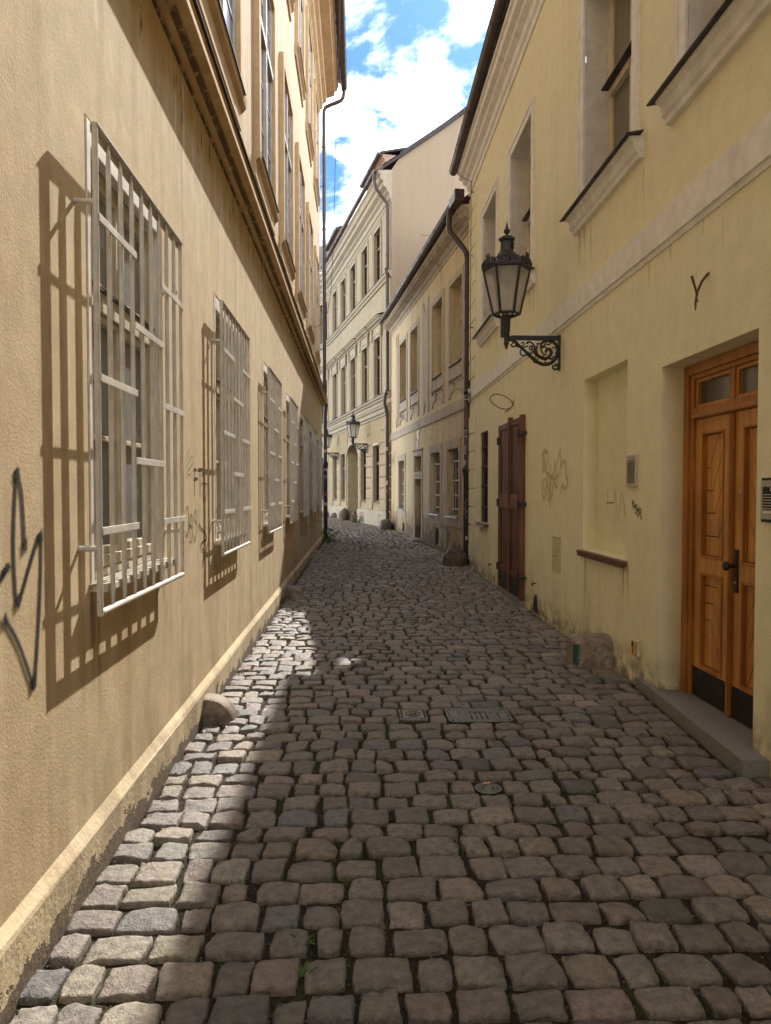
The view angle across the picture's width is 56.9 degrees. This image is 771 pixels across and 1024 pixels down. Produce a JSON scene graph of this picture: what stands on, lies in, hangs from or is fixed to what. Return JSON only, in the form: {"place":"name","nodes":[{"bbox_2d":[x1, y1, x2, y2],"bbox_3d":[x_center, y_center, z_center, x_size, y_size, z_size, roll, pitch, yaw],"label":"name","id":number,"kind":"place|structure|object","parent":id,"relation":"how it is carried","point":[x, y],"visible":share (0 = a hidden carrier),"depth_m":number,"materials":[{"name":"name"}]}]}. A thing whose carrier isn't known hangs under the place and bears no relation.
{"place":"outdoors","nodes":[
{"label":"outdoors","id":0,"kind":"place"},
{"bbox_2d":[6,516,770,1023],"bbox_3d":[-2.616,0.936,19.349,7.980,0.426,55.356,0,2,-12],"label":"cobbled street","id":1,"kind":"structure","parent":0,"point":[533,968],"depth_m":3.22,"materials":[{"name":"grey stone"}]},
{"bbox_2d":[0,0,346,1023],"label":"ochre building","id":2,"kind":"structure","parent":1,"relation":"on","point":[162,400],"depth_m":3.57,"materials":[{"name":"paint"}]},
{"bbox_2d":[84,117,178,592],"bbox_3d":[-1.261,-0.658,3.506,0.175,1.950,1.180,0,2,-2],"label":"window","id":3,"kind":"structure","parent":2,"relation":"in","point":[87,135],"depth_m":3.44,"materials":[{"name":"white paint"}]},
{"bbox_2d":[197,0,246,130],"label":"upper window","id":4,"kind":"structure","parent":2,"relation":"in","point":[223,19],"depth_m":6.24,"materials":[{"name":"grey paint"}]},
{"bbox_2d":[213,293,243,544],"bbox_3d":[-1.363,-0.734,6.103,0.175,1.950,1.180,0,2,-2],"label":"window","id":5,"kind":"structure","parent":2,"relation":"in","point":[217,439],"depth_m":6.03,"materials":[{"name":"white paint"}]},
{"bbox_2d":[263,361,267,526],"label":"window","id":6,"kind":"structure","parent":2,"relation":"in","point":[265,411],"depth_m":8.90,"materials":[{"name":"white paint"}]},
{"bbox_2d":[253,0,278,235],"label":"upper window","id":7,"kind":"structure","parent":2,"relation":"in","point":[264,11],"depth_m":8.75,"materials":[{"name":"grey paint"}]},
{"bbox_2d":[279,51,295,289],"bbox_3d":[-1.609,-5.347,11.434,0.200,3.020,1.890,0,2,-2],"label":"upper window","id":8,"kind":"structure","parent":2,"relation":"in","point":[286,113],"depth_m":11.36,"materials":[{"name":"grey paint"}]},
{"bbox_2d":[286,394,289,517],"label":"window","id":9,"kind":"structure","parent":2,"relation":"in","point":[287,398],"depth_m":11.99,"materials":[{"name":"white paint"}]},
{"bbox_2d":[287,0,294,21],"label":"upper window","id":10,"kind":"structure","parent":2,"relation":"in","point":[290,3],"depth_m":12.04,"materials":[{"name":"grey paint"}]},
{"bbox_2d":[295,142,306,326],"bbox_3d":[-1.716,-5.427,14.171,0.200,3.020,1.890,0,2,-2],"label":"upper window","id":11,"kind":"structure","parent":2,"relation":"in","point":[300,290],"depth_m":14.07,"materials":[{"name":"grey paint"}]},
{"bbox_2d":[295,0,306,107],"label":"upper window","id":12,"kind":"structure","parent":2,"relation":"in","point":[299,4],"depth_m":14.02,"materials":[{"name":"grey paint"}]},
{"bbox_2d":[300,413,302,512],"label":"window","id":13,"kind":"structure","parent":2,"relation":"in","point":[301,417],"depth_m":14.74,"materials":[{"name":"white paint"}]},
{"bbox_2d":[306,5,313,166],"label":"upper window","id":14,"kind":"structure","parent":2,"relation":"in","point":[309,48],"depth_m":16.67,"materials":[{"name":"grey paint"}]},
{"bbox_2d":[306,202,314,351],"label":"upper window","id":15,"kind":"structure","parent":2,"relation":"in","point":[309,225],"depth_m":16.85,"materials":[{"name":"grey paint"}]},
{"bbox_2d":[310,427,311,508],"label":"window","id":16,"kind":"structure","parent":2,"relation":"in","point":[310,427],"depth_m":17.57,"materials":[{"name":"white paint"}]},
{"bbox_2d":[313,79,319,211],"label":"upper window","id":17,"kind":"structure","parent":2,"relation":"in","point":[315,97],"depth_m":19.40,"materials":[{"name":"grey paint"}]},
{"bbox_2d":[314,245,320,370],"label":"upper window","id":18,"kind":"structure","parent":2,"relation":"in","point":[316,261],"depth_m":19.31,"materials":[{"name":"grey paint"}]},
{"bbox_2d":[317,436,318,506],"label":"window","id":19,"kind":"structure","parent":2,"relation":"in","point":[317,436],"depth_m":20.44,"materials":[{"name":"white paint"}]},
{"bbox_2d":[305,11,339,327],"bbox_3d":[-1.298,-8.359,14.805,0.823,8.955,0.081,0,2,14],"label":"cable","id":20,"kind":"object","parent":2,"relation":"hanging from","point":[335,166],"visible":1,"depth_m":14.77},
{"bbox_2d":[203,693,236,725],"bbox_3d":[-1.185,1.413,5.031,0.257,0.240,0.171,0,2,-2],"label":"guard stone","id":21,"kind":"object","parent":1,"relation":"on","point":[220,709],"visible":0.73,"depth_m":4.95,"materials":[{"name":"beige stone"}]},
{"bbox_2d":[286,585,303,599],"bbox_3d":[-1.388,1.240,10.793,0.301,0.248,0.263,0,2,-2],"label":"guard stone","id":22,"kind":"object","parent":1,"relation":"on","point":[294,592],"visible":0.73,"depth_m":10.67,"materials":[{"name":"grey stone"}]},
{"bbox_2d":[288,960,317,980],"bbox_3d":[-0.283,1.538,2.381,0.109,0.046,0.063,-1,2,-23],"label":"weed","id":23,"kind":"object","parent":1,"relation":"on","point":[302,971],"visible":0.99,"depth_m":2.39,"materials":[{"name":"green plant"}]},
{"bbox_2d":[289,933,316,947],"bbox_3d":[-0.296,1.530,2.547,0.084,0.035,0.078,-1,2,-19],"label":"weed","id":24,"kind":"object","parent":1,"relation":"on","point":[292,935],"visible":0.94,"depth_m":2.54,"materials":[{"name":"green plant"}]},
{"bbox_2d":[321,526,342,540],"bbox_3d":[-1.726,0.647,21.881,0.840,0.518,0.803,0,2,-2],"label":"plant","id":25,"kind":"object","parent":1,"relation":"on","point":[331,536],"visible":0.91,"depth_m":21.83,"materials":[{"name":"green plant"}]},
{"bbox_2d":[330,512,336,517],"bbox_3d":[-2.520,0.287,35.282,0.482,0.523,0.522,0,2,-2],"label":"guard stone","id":26,"kind":"object","parent":1,"relation":"on","point":[333,515],"visible":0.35,"depth_m":35.06,"materials":[{"name":"grey stone"}]},
{"bbox_2d":[338,508,348,520],"bbox_3d":[-1.914,0.328,32.582,0.490,1.086,0.550,0,2,-2],"label":"guard stone","id":27,"kind":"object","parent":1,"relation":"on","point":[343,514],"visible":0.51,"depth_m":32.39,"materials":[{"name":"grey stone"}]},
{"bbox_2d":[351,510,356,521],"bbox_3d":[-1.352,0.396,30.688,0.284,0.968,0.322,0,2,-2],"label":"guard stone","id":28,"kind":"object","parent":1,"relation":"on","point":[353,514],"visible":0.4,"depth_m":30.56,"materials":[{"name":"grey stone"}]},
{"bbox_2d":[352,514,362,522],"bbox_3d":[-1.108,0.262,29.459,0.706,0.444,0.677,0,2,-2],"label":"plant","id":29,"kind":"object","parent":1,"relation":"on","point":[357,518],"visible":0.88,"depth_m":29.44,"materials":[{"name":"green plant"}]},
{"bbox_2d":[378,519,391,529],"bbox_3d":[-0.007,0.527,24.846,0.509,0.562,0.716,0,2,-2],"label":"guard stone","id":30,"kind":"object","parent":1,"relation":"on","point":[385,524],"visible":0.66,"depth_m":24.56,"materials":[{"name":"grey stone"}]},
{"bbox_2d":[320,107,468,525],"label":"cream building","id":31,"kind":"structure","parent":1,"relation":"on","point":[381,237],"depth_m":27.63,"materials":[{"name":"paint"}]},
{"bbox_2d":[320,298,328,342],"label":"upper window","id":32,"kind":"structure","parent":31,"relation":"in","point":[327,310],"depth_m":36.98,"materials":[{"name":"paint"}]},
{"bbox_2d":[320,365,329,422],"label":"upper window","id":33,"kind":"structure","parent":31,"relation":"in","point":[327,368],"depth_m":37.15,"materials":[{"name":"paint"}]},
{"bbox_2d":[322,455,327,498],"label":"window","id":34,"kind":"structure","parent":31,"relation":"in","point":[327,455],"depth_m":38.32,"materials":[{"name":"paint"}]},
{"bbox_2d":[322,429,338,460],"bbox_3d":[-2.706,-3.323,34.344,0.856,1.677,0.559,0,2,9],"label":"street lamp","id":35,"kind":"object","parent":31,"relation":"attached to","point":[329,437],"visible":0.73,"depth_m":34.37,"materials":[{"name":"black metal"}]},
{"bbox_2d":[327,357,337,419],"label":"upper window","id":36,"kind":"structure","parent":31,"relation":"in","point":[333,363],"depth_m":35.34,"materials":[{"name":"paint"}]},
{"bbox_2d":[331,286,337,333],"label":"upper window","id":37,"kind":"structure","parent":31,"relation":"in","point":[336,288],"depth_m":35.89,"materials":[{"name":"paint"}]},
{"bbox_2d":[332,455,337,499],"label":"window","id":38,"kind":"structure","parent":31,"relation":"in","point":[332,455],"depth_m":36.19,"materials":[{"name":"paint"}]},
{"bbox_2d":[335,348,346,415],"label":"upper window","id":39,"kind":"structure","parent":31,"relation":"in","point":[341,356],"depth_m":33.81,"materials":[{"name":"paint"}]},
{"bbox_2d":[339,272,345,323],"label":"upper window","id":40,"kind":"structure","parent":31,"relation":"in","point":[344,276],"depth_m":33.80,"materials":[{"name":"paint"}]},
{"bbox_2d":[340,452,345,500],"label":"window","id":41,"kind":"structure","parent":31,"relation":"in","point":[343,453],"depth_m":34.20,"materials":[{"name":"paint"}]},
{"bbox_2d":[344,338,357,410],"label":"upper window","id":42,"kind":"structure","parent":31,"relation":"in","point":[351,347],"depth_m":31.76,"materials":[{"name":"paint"}]},
{"bbox_2d":[349,257,356,313],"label":"upper window","id":43,"kind":"structure","parent":31,"relation":"in","point":[354,261],"depth_m":31.64,"materials":[{"name":"paint"}]},
{"bbox_2d":[346,412,367,452],"bbox_3d":[-1.144,-3.188,28.366,0.856,1.677,0.558,0,2,9],"label":"street lamp","id":44,"kind":"object","parent":31,"relation":"attached to","point":[353,425],"visible":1,"depth_m":28.32,"materials":[{"name":"black metal"}]},
{"bbox_2d":[354,326,369,404],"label":"upper window","id":45,"kind":"structure","parent":31,"relation":"in","point":[362,336],"depth_m":29.47,"materials":[{"name":"paint"}]},
{"bbox_2d":[359,446,367,501],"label":"window","id":46,"kind":"structure","parent":31,"relation":"in","point":[365,457],"depth_m":29.93,"materials":[{"name":"paint"}]},
{"bbox_2d":[360,239,368,300],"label":"upper window","id":47,"kind":"structure","parent":31,"relation":"in","point":[366,244],"depth_m":29.37,"materials":[{"name":"paint"}]},
{"bbox_2d":[366,312,382,397],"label":"upper window","id":48,"kind":"structure","parent":31,"relation":"in","point":[373,325],"depth_m":27.39,"materials":[{"name":"paint"}]},
{"bbox_2d":[372,442,380,502],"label":"window","id":49,"kind":"structure","parent":31,"relation":"in","point":[378,454],"depth_m":27.81,"materials":[{"name":"glass"}]},
{"bbox_2d":[372,219,381,286],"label":"upper window","id":50,"kind":"structure","parent":31,"relation":"in","point":[379,237],"depth_m":27.38,"materials":[{"name":"paint"}]},
{"bbox_2d":[399,709,427,721],"bbox_3d":[0.198,1.478,5.147,0.195,0.045,0.240,0,2,-2],"label":"hydrant cover","id":51,"kind":"object","parent":1,"relation":"on","point":[412,715],"visible":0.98,"depth_m":5.11,"materials":[{"name":"grey metal"}]},
{"bbox_2d":[379,188,469,564],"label":"weathered building","id":52,"kind":"structure","parent":1,"relation":"on","point":[426,325],"depth_m":18.49,"materials":[{"name":"paint"}]},
{"bbox_2d":[397,453,405,516],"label":"window","id":53,"kind":"structure","parent":52,"relation":"in","point":[401,512],"depth_m":22.96,"materials":[{"name":"paint"}]},
{"bbox_2d":[399,332,407,425],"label":"upper window","id":54,"kind":"structure","parent":52,"relation":"in","point":[403,405],"depth_m":22.69,"materials":[{"name":"beige paint"}]},
{"bbox_2d":[409,318,418,419],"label":"upper window","id":55,"kind":"structure","parent":52,"relation":"in","point":[413,397],"depth_m":20.94,"materials":[{"name":"beige paint"}]},
{"bbox_2d":[412,448,422,540],"bbox_3d":[1.033,-0.509,20.512,0.289,2.619,1.350,0,2,-9],"label":"door","id":56,"kind":"structure","parent":52,"relation":"in","point":[417,452],"depth_m":20.38,"materials":[{"name":"brown wood"}]},
{"bbox_2d":[428,442,441,524],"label":"window","id":57,"kind":"structure","parent":52,"relation":"in","point":[433,517],"depth_m":18.39,"materials":[{"name":"paint"}]},
{"bbox_2d":[431,288,443,408],"bbox_3d":[1.417,-4.068,17.982,0.315,2.760,1.420,0,2,-9],"label":"upper window","id":58,"kind":"structure","parent":52,"relation":"in","point":[437,382],"depth_m":17.96,"materials":[{"name":"beige paint"}]},
{"bbox_2d":[444,437,460,528],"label":"window","id":59,"kind":"structure","parent":52,"relation":"in","point":[454,520],"depth_m":16.64,"materials":[{"name":"paint"}]},
{"bbox_2d":[448,263,464,399],"bbox_3d":[1.702,-4.013,16.130,0.315,2.760,1.430,0,2,-9],"label":"upper window","id":60,"kind":"structure","parent":52,"relation":"in","point":[455,370],"depth_m":16.39,"materials":[{"name":"beige paint"}]},
{"bbox_2d":[442,547,467,566],"bbox_3d":[1.444,1.029,14.854,0.539,0.606,0.504,0,2,-2],"label":"guard stone","id":61,"kind":"object","parent":1,"relation":"on","point":[453,556],"visible":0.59,"depth_m":14.65,"materials":[{"name":"stone"}]},
{"bbox_2d":[445,707,512,724],"bbox_3d":[0.667,1.482,5.120,0.456,0.050,0.324,0,2,-2],"label":"manhole cover","id":62,"kind":"object","parent":1,"relation":"on","point":[466,716],"visible":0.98,"depth_m":5.10,"materials":[{"name":"grey metal"}]},
{"bbox_2d":[475,783,501,795],"bbox_3d":[0.558,1.524,3.871,0.146,0.050,0.146,0,2,-2],"label":"valve cover","id":63,"kind":"object","parent":1,"relation":"on","point":[491,789],"visible":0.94,"depth_m":3.85,"materials":[{"name":"metal"}]},
{"bbox_2d":[566,633,612,670],"bbox_3d":[1.899,1.303,6.615,0.381,0.329,0.358,0,2,-2],"label":"guard stone","id":64,"kind":"object","parent":1,"relation":"on","point":[589,651],"visible":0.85,"depth_m":6.47,"materials":[{"name":"grey stone"}]},
{"bbox_2d":[449,0,770,779],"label":"yellow building","id":65,"kind":"structure","parent":1,"relation":"on","point":[611,160],"depth_m":5.89,"materials":[{"name":"paint"}]},
{"bbox_2d":[456,170,473,402],"bbox_3d":[1.553,-4.612,14.376,0.100,4.931,0.693,-1,2,-34],"label":"drainpipe","id":66,"kind":"object","parent":65,"relation":"attached to","point":[470,294],"visible":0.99,"depth_m":14.24,"materials":[{"name":"black metal"}]},
{"bbox_2d":[463,390,469,399],"bbox_3d":[1.673,-2.357,14.447,0.168,0.207,0.223,1,2,34],"label":"security camera","id":67,"kind":"object","parent":65,"relation":"attached to","point":[466,393],"visible":0.87,"depth_m":14.38,"materials":[{"name":"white plastic"}]},
{"bbox_2d":[475,431,488,527],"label":"window","id":68,"kind":"structure","parent":65,"relation":"in","point":[484,467],"depth_m":13.22,"materials":[{"name":"paint"}]},
{"bbox_2d":[472,177,511,346],"bbox_3d":[1.894,-4.295,12.488,0.470,2.455,1.830,0,2,-2],"label":"upper window","id":69,"kind":"structure","parent":65,"relation":"in","point":[489,323],"depth_m":13.09,"materials":[{"name":"beige paint"}]},
{"bbox_2d":[489,394,513,411],"bbox_3d":[1.735,-1.619,10.584,0.379,0.272,0.053,0,2,-2],"label":"graffiti","id":70,"kind":"object","parent":65,"relation":"attached to","point":[503,408],"visible":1,"depth_m":10.58,"materials":[{"name":"brown paint"}]},
{"bbox_2d":[496,414,526,607],"bbox_3d":[1.862,-0.037,10.669,0.124,2.750,1.784,0,2,-2],"label":"shutter door","id":71,"kind":"structure","parent":65,"relation":"in","point":[511,504],"depth_m":10.51,"materials":[{"name":"paint"}]},
{"bbox_2d":[481,223,560,370],"bbox_3d":[1.521,-2.459,8.066,0.856,1.677,0.559,1,2,22],"label":"street lamp","id":72,"kind":"object","parent":65,"relation":"attached to","point":[506,271],"visible":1,"depth_m":8.04,"materials":[{"name":"black metal"}]},
{"bbox_2d":[507,96,535,295],"bbox_3d":[1.986,-4.225,10.116,0.470,2.455,1.880,0,2,-2],"label":"upper window","id":73,"kind":"structure","parent":65,"relation":"in","point":[520,167],"depth_m":10.72,"materials":[{"name":"beige paint"}]},
{"bbox_2d":[559,0,643,235],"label":"upper window","id":74,"kind":"structure","parent":65,"relation":"in","point":[611,146],"depth_m":7.17,"materials":[{"name":"beige paint"}]},
{"bbox_2d":[631,639,639,656],"bbox_3d":[2.073,1.128,5.901,0.038,0.130,0.110,0,2,-2],"label":"gas sign","id":75,"kind":"object","parent":65,"relation":"attached to","point":[635,647],"visible":1,"depth_m":5.86,"materials":[{"name":"plastic"}]},
{"bbox_2d":[690,272,709,309],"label":"graffiti","id":76,"kind":"structure","parent":65,"relation":"attached to","point":[698,288],"depth_m":4.70,"materials":[{"name":"black paint"}]},
{"bbox_2d":[646,0,770,125],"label":"upper window","id":77,"kind":"structure","parent":65,"relation":"in","point":[717,28],"depth_m":4.73,"materials":[{"name":"beige paint"}]},
{"bbox_2d":[680,340,758,728],"bbox_3d":[2.321,0.156,4.819,0.146,2.477,1.309,0,2,-2],"label":"door","id":78,"kind":"structure","parent":65,"relation":"in","point":[721,391],"depth_m":4.96,"materials":[{"name":"brown wood"}]},
{"bbox_2d":[760,478,770,521],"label":"intercom","id":79,"kind":"object","parent":65,"relation":"attached to","point":[765,514],"visible":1,"depth_m":4.00,"materials":[{"name":"metal"}]},
{"bbox_2d":[762,487,770,509],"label":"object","id":80,"kind":"structure","parent":79,"relation":"in","point":[766,490],"depth_m":4.00,"materials":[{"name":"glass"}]},
{"bbox_2d":[320,0,494,272],"label":"sky","id":81,"kind":"structure","parent":0,"point":[412,64],"materials":[{"name":"blue"}]}
]}

